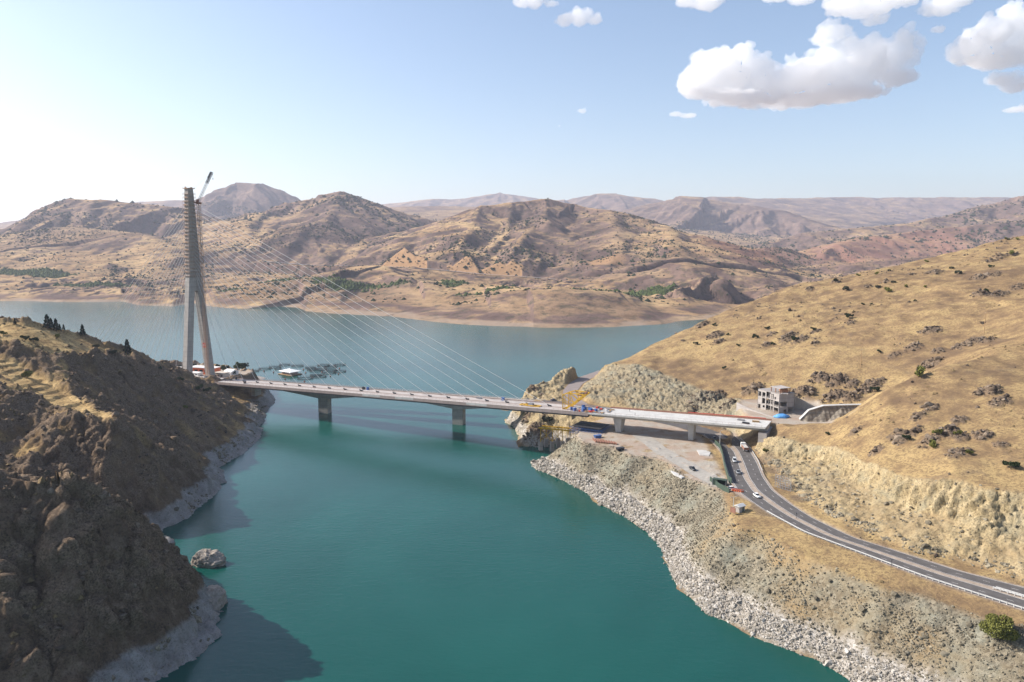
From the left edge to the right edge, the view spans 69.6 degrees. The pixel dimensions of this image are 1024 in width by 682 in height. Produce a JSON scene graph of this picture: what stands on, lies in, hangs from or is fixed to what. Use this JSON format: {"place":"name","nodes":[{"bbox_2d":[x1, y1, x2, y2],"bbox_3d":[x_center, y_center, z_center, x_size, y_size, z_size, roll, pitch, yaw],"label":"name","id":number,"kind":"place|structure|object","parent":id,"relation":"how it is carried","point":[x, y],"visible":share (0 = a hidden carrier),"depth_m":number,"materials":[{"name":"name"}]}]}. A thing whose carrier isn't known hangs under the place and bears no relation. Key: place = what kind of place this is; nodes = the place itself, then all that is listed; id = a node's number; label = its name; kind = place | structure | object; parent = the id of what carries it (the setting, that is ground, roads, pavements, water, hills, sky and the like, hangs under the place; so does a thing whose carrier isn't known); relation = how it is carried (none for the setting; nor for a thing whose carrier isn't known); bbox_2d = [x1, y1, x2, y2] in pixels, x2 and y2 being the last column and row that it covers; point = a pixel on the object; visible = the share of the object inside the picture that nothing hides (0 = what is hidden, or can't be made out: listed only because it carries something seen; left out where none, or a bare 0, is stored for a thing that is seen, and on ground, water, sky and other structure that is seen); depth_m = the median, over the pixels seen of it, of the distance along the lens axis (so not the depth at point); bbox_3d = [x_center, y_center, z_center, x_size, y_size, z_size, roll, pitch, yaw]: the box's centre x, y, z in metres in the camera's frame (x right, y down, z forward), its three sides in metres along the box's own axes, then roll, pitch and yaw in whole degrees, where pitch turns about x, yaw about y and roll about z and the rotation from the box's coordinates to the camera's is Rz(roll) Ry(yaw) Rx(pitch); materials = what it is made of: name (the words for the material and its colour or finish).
{"place":"outdoors","nodes":[
{"label":"outdoors","id":0,"kind":"place"},
{"bbox_2d":[0,316,275,681],"bbox_3d":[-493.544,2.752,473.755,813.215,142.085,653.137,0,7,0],"label":"hillside","id":1,"kind":"structure","parent":0,"point":[44,528],"depth_m":249.53,"materials":[{"name":"brown soil"}]},
{"bbox_2d":[19,335,29,339],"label":"bush","id":2,"kind":"object","parent":1,"relation":"on","point":[24,337],"visible":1,"depth_m":413.89,"materials":[{"name":"green plant"}]},
{"bbox_2d":[21,370,32,376],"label":"bush","id":3,"kind":"object","parent":1,"relation":"on","point":[26,373],"visible":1,"depth_m":384.22,"materials":[{"name":"green plant"}]},
{"bbox_2d":[29,337,38,341],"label":"bush","id":4,"kind":"object","parent":1,"relation":"on","point":[35,339],"visible":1,"depth_m":416.96,"materials":[{"name":"green plant"}]},
{"bbox_2d":[42,314,51,328],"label":"pine tree","id":5,"kind":"object","parent":1,"relation":"on","point":[47,322],"visible":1,"depth_m":435.62,"materials":[{"name":"green plant"}]},
{"bbox_2d":[52,318,59,331],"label":"pine tree","id":6,"kind":"object","parent":1,"relation":"on","point":[56,325],"visible":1,"depth_m":438.79,"materials":[{"name":"green plant"}]},
{"bbox_2d":[79,324,85,335],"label":"pine tree","id":7,"kind":"object","parent":1,"relation":"on","point":[82,331],"visible":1,"depth_m":451.32,"materials":[{"name":"green plant"}]},
{"bbox_2d":[0,316,243,677],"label":"dry scrub","id":8,"kind":"object","parent":1,"relation":"on","point":[30,579],"visible":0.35,"depth_m":345.99,"materials":[{"name":"brown plant"}]},
{"bbox_2d":[123,339,131,353],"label":"pine tree","id":9,"kind":"object","parent":1,"relation":"on","point":[127,348],"visible":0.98,"depth_m":474.60,"materials":[{"name":"green plant"}]},
{"bbox_2d":[0,316,256,680],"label":"slope rocks","id":10,"kind":"object","parent":1,"relation":"on","point":[50,491],"visible":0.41,"depth_m":343.05,"materials":[{"name":"stone"}]},
{"bbox_2d":[193,371,202,375],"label":"shed","id":11,"kind":"structure","parent":1,"relation":"on","point":[196,373],"depth_m":609.97,"materials":[{"name":"white glass"}]},
{"bbox_2d":[136,399,265,680],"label":"shore rocks","id":12,"kind":"object","parent":1,"relation":"on","point":[198,620],"visible":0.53,"depth_m":368.39,"materials":[{"name":"beige stone"}]},
{"bbox_2d":[194,171,212,375],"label":"tower crane","id":13,"kind":"object","parent":1,"relation":"on","point":[201,252],"visible":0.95,"depth_m":587.96,"materials":[{"name":"grey metal"}]},
{"bbox_2d":[193,365,220,373],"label":"restaurant","id":14,"kind":"structure","parent":1,"relation":"on","point":[199,368],"depth_m":626.39,"materials":[{"name":"orange paint"}]},
{"bbox_2d":[207,585,227,610],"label":"shore rock","id":15,"kind":"object","parent":1,"relation":"on","point":[218,599],"visible":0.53,"depth_m":260.47,"materials":[{"name":"grey stone"}]},
{"bbox_2d":[215,371,229,376],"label":"store","id":16,"kind":"structure","parent":1,"relation":"on","point":[221,373],"depth_m":610.06,"materials":[{"name":"white glass"}]},
{"bbox_2d":[224,368,238,375],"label":"white house","id":17,"kind":"structure","parent":1,"relation":"on","point":[231,371],"depth_m":622.74,"materials":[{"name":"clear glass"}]},
{"bbox_2d":[238,362,245,368],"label":"broadleaf tree","id":18,"kind":"object","parent":1,"relation":"on","point":[242,366],"visible":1,"depth_m":660.55,"materials":[{"name":"green plant"}]},
{"bbox_2d":[95,186,771,441],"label":"cable stayed bridge","id":19,"kind":"structure","parent":1,"relation":"on","point":[193,289],"depth_m":521.37,"materials":[{"name":"metal"}]},
{"bbox_2d":[520,402,540,406],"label":"deck trolley","id":20,"kind":"object","parent":19,"relation":"on","point":[530,404],"visible":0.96,"depth_m":447.98,"materials":[{"name":"yellow metal"}]},
{"bbox_2d":[562,390,589,408],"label":"derrick","id":21,"kind":"object","parent":19,"relation":"on","point":[585,394],"visible":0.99,"depth_m":435.02,"materials":[{"name":"yellow metal"}]},
{"bbox_2d":[0,301,849,681],"bbox_3d":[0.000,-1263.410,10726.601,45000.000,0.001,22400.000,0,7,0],"label":"lake water","id":22,"kind":"structure","parent":0,"point":[354,539],"depth_m":326.55,"materials":[{"name":"teal liquid"}]},
{"bbox_2d":[191,549,225,568],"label":"rock islet","id":23,"kind":"object","parent":22,"relation":"in","point":[207,558],"visible":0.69,"depth_m":293.49,"materials":[{"name":"grey stone"}]},
{"bbox_2d":[278,368,300,375],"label":"floating house","id":24,"kind":"structure","parent":22,"relation":"on","point":[293,372],"depth_m":727.86,"materials":[{"name":"fabric"}]},
{"bbox_2d":[251,379,539,424],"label":"girder bridge","id":25,"kind":"structure","parent":22,"relation":"in","point":[458,412],"depth_m":553.08,"materials":[{"name":"concrete"}]},
{"bbox_2d":[0,182,1023,327],"bbox_3d":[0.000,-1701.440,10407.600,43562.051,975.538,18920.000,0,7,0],"label":"hills","id":26,"kind":"structure","parent":0,"point":[554,306],"depth_m":2444.13,"materials":[{"name":"brown soil"}]},
{"bbox_2d":[0,266,677,296],"bbox_3d":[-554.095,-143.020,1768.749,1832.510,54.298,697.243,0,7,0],"label":"orchard trees","id":27,"kind":"object","parent":26,"relation":"on","point":[48,272],"visible":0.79,"depth_m":1660.95,"materials":[{"name":"green plant"}]},
{"bbox_2d":[0,198,929,304],"bbox_3d":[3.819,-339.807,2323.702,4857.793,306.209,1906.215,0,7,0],"label":"scrub","id":28,"kind":"object","parent":26,"relation":"on","point":[112,274],"visible":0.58,"depth_m":2192.37,"materials":[{"name":"plant"}]},
{"bbox_2d":[34,192,1023,253],"bbox_3d":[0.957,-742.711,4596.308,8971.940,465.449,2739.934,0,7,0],"label":"scrub","id":29,"kind":"object","parent":26,"relation":"on","point":[45,209],"visible":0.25,"depth_m":3565.82,"materials":[{"name":"plant"}]},
{"bbox_2d":[267,261,802,281],"bbox_3d":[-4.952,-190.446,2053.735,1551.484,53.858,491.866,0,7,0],"label":"highway","id":30,"kind":"structure","parent":26,"relation":"on","point":[422,268],"depth_m":1957.87,"materials":[{"name":"grey asphalt"}]},
{"bbox_2d":[0,0,1023,222],"label":"sky","id":31,"kind":"structure","parent":0,"point":[380,101],"materials":[{"name":"blue"}]},
{"bbox_2d":[563,371,599,404],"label":"headland road","id":32,"kind":"structure","parent":0,"point":[577,383],"depth_m":558.29,"materials":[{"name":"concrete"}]},
{"bbox_2d":[541,400,718,434],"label":"old road","id":33,"kind":"structure","parent":0,"point":[701,430],"depth_m":428.59,"materials":[{"name":"grey asphalt"}]},
{"bbox_2d":[632,433,728,486],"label":"gravel road","id":34,"kind":"structure","parent":0,"point":[650,442],"depth_m":371.61,"materials":[{"name":"beige gravel"}]},
{"bbox_2d":[504,236,1023,681],"bbox_3d":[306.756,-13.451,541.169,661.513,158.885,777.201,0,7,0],"label":"hillside","id":35,"kind":"structure","parent":0,"point":[676,366],"depth_m":341.61,"materials":[{"name":"beige soil"}]},
{"bbox_2d":[542,416,552,421],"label":"bush","id":36,"kind":"object","parent":35,"relation":"on","point":[545,419],"visible":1,"depth_m":484.27,"materials":[{"name":"green plant"}]},
{"bbox_2d":[538,425,577,451],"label":"trestle","id":37,"kind":"object","parent":35,"relation":"on","point":[559,442],"visible":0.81,"depth_m":459.61,"materials":[{"name":"yellow metal"}]},
{"bbox_2d":[569,421,611,435],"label":"falsework","id":38,"kind":"object","parent":35,"relation":"on","point":[587,425],"visible":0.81,"depth_m":429.94,"materials":[{"name":"blue metal"}]},
{"bbox_2d":[615,446,624,450],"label":"skip","id":39,"kind":"object","parent":35,"relation":"on","point":[619,448],"visible":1,"depth_m":388.23,"materials":[{"name":"metal"}]},
{"bbox_2d":[671,471,683,478],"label":"concrete pad","id":40,"kind":"object","parent":35,"relation":"on","point":[676,474],"visible":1,"depth_m":346.72,"materials":[{"name":"white concrete"}]},
{"bbox_2d":[697,450,710,455],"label":"concrete pad","id":41,"kind":"object","parent":35,"relation":"on","point":[703,452],"visible":1,"depth_m":378.81,"materials":[{"name":"white concrete"}]},
{"bbox_2d":[710,477,728,492],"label":"site fence","id":42,"kind":"object","parent":35,"relation":"on","point":[722,487],"visible":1,"depth_m":324.58,"materials":[{"name":"green metal"}]},
{"bbox_2d":[712,477,727,485],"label":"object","id":43,"kind":"object","parent":35,"relation":"on","point":[721,480],"visible":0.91,"depth_m":331.33,"materials":[{"name":"green metal"}]},
{"bbox_2d":[715,440,731,483],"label":"site fence","id":44,"kind":"object","parent":35,"relation":"on","point":[729,478],"visible":1,"depth_m":352.11,"materials":[{"name":"green metal"}]},
{"bbox_2d":[530,456,928,681],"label":"riprap rocks","id":45,"kind":"object","parent":35,"relation":"on","point":[618,498],"visible":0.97,"depth_m":263.95,"materials":[{"name":"stone"}]},
{"bbox_2d":[730,503,745,513],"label":"hut","id":46,"kind":"object","parent":35,"relation":"on","point":[739,508],"visible":1,"depth_m":293.64,"materials":[{"name":"concrete"}]},
{"bbox_2d":[736,402,774,417],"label":"retaining wall","id":47,"kind":"structure","parent":35,"relation":"on","point":[739,406],"depth_m":427.23,"materials":[{"name":"concrete"}]},
{"bbox_2d":[512,245,1023,582],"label":"dry scrub","id":48,"kind":"object","parent":35,"relation":"on","point":[932,556],"visible":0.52,"depth_m":472.22,"materials":[{"name":"brown plant"}]},
{"bbox_2d":[520,236,1023,556],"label":"outcrop rocks","id":49,"kind":"object","parent":35,"relation":"on","point":[928,437],"visible":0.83,"depth_m":443.28,"materials":[{"name":"stone"}]},
{"bbox_2d":[757,385,794,413],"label":"unfinished building","id":50,"kind":"structure","parent":35,"relation":"on","point":[781,397],"depth_m":418.50,"materials":[{"name":"concrete"}]},
{"bbox_2d":[773,413,789,418],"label":"tarpaulin heap","id":51,"kind":"object","parent":35,"relation":"on","point":[783,416],"visible":1,"depth_m":404.05,"materials":[{"name":"blue plastic"}]},
{"bbox_2d":[775,474,791,491],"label":"lattice frame","id":52,"kind":"object","parent":35,"relation":"on","point":[788,480],"visible":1,"depth_m":319.96,"materials":[{"name":"grey concrete"}]},
{"bbox_2d":[548,437,1023,681],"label":"scree rocks","id":53,"kind":"object","parent":35,"relation":"on","point":[943,653],"visible":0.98,"depth_m":249.58,"materials":[{"name":"beige stone"}]},
{"bbox_2d":[794,397,815,409],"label":"excavation wall","id":54,"kind":"structure","parent":35,"relation":"on","point":[799,403],"depth_m":420.89,"materials":[{"name":"grey concrete"}]},
{"bbox_2d":[799,404,860,421],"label":"portal wall","id":55,"kind":"structure","parent":35,"relation":"on","point":[826,413],"depth_m":396.93,"materials":[{"name":"concrete"}]},
{"bbox_2d":[703,433,1023,610],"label":"road shoulder","id":56,"kind":"object","parent":35,"relation":"on","point":[745,473],"visible":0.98,"depth_m":263.65},
{"bbox_2d":[993,586,1023,597],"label":"guardrail","id":57,"kind":"object","parent":56,"relation":"on","point":[1000,589],"visible":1,"depth_m":224.00,"materials":[{"name":"metal"}]},
{"bbox_2d":[996,586,1023,595],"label":"guardrail","id":58,"kind":"object","parent":56,"relation":"on","point":[1011,591],"visible":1,"depth_m":224.07,"materials":[{"name":"metal"}]},
{"bbox_2d":[869,386,879,391],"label":"bush","id":59,"kind":"object","parent":35,"relation":"on","point":[875,388],"visible":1,"depth_m":422.81,"materials":[{"name":"green plant"}]},
{"bbox_2d":[754,436,1023,579],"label":"cliff rubble","id":60,"kind":"object","parent":35,"relation":"on","point":[828,510],"visible":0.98,"depth_m":278.28,"materials":[{"name":"beige stone"}]},
{"bbox_2d":[914,365,925,375],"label":"bush","id":61,"kind":"object","parent":35,"relation":"on","point":[920,371],"visible":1,"depth_m":359.95,"materials":[{"name":"green plant"}]},
{"bbox_2d":[929,439,935,447],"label":"bush","id":62,"kind":"object","parent":35,"relation":"on","point":[932,443],"visible":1,"depth_m":295.43,"materials":[{"name":"green plant"}]},
{"bbox_2d":[932,429,943,433],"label":"bush","id":63,"kind":"object","parent":35,"relation":"on","point":[937,431],"visible":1,"depth_m":301.18,"materials":[{"name":"green plant"}]},
{"bbox_2d":[978,613,1020,640],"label":"bush","id":64,"kind":"object","parent":35,"relation":"on","point":[1001,627],"visible":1,"depth_m":205.03,"materials":[{"name":"green plant"}]},
{"bbox_2d":[1002,460,1020,468],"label":"bush","id":65,"kind":"object","parent":35,"relation":"on","point":[1013,464],"visible":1,"depth_m":266.07,"materials":[{"name":"green plant"}]},
{"bbox_2d":[704,434,1023,609],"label":"road","id":66,"kind":"structure","parent":0,"point":[739,481],"depth_m":266.27,"materials":[{"name":"grey asphalt"}]},
{"bbox_2d":[753,492,760,497],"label":"car","id":67,"kind":"object","parent":66,"relation":"on","point":[756,495],"visible":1,"depth_m":309.60,"materials":[{"name":"white paint"}]},
{"bbox_2d":[706,433,1022,607],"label":"road markings","id":68,"kind":"object","parent":66,"relation":"on","point":[844,533],"visible":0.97,"depth_m":272.75,"materials":[{"name":"white paint"}]},
{"bbox_2d":[767,510,1023,609],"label":"guardrail","id":69,"kind":"object","parent":66,"relation":"on","point":[1007,603],"visible":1,"depth_m":240.24,"materials":[{"name":"metal"}]},
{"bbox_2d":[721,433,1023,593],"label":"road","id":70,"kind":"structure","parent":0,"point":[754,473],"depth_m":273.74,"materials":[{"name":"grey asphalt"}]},
{"bbox_2d":[740,442,748,450],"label":"truck","id":71,"kind":"object","parent":70,"relation":"on","point":[744,446],"visible":1,"depth_m":379.74,"materials":[{"name":"white paint"}]}
]}

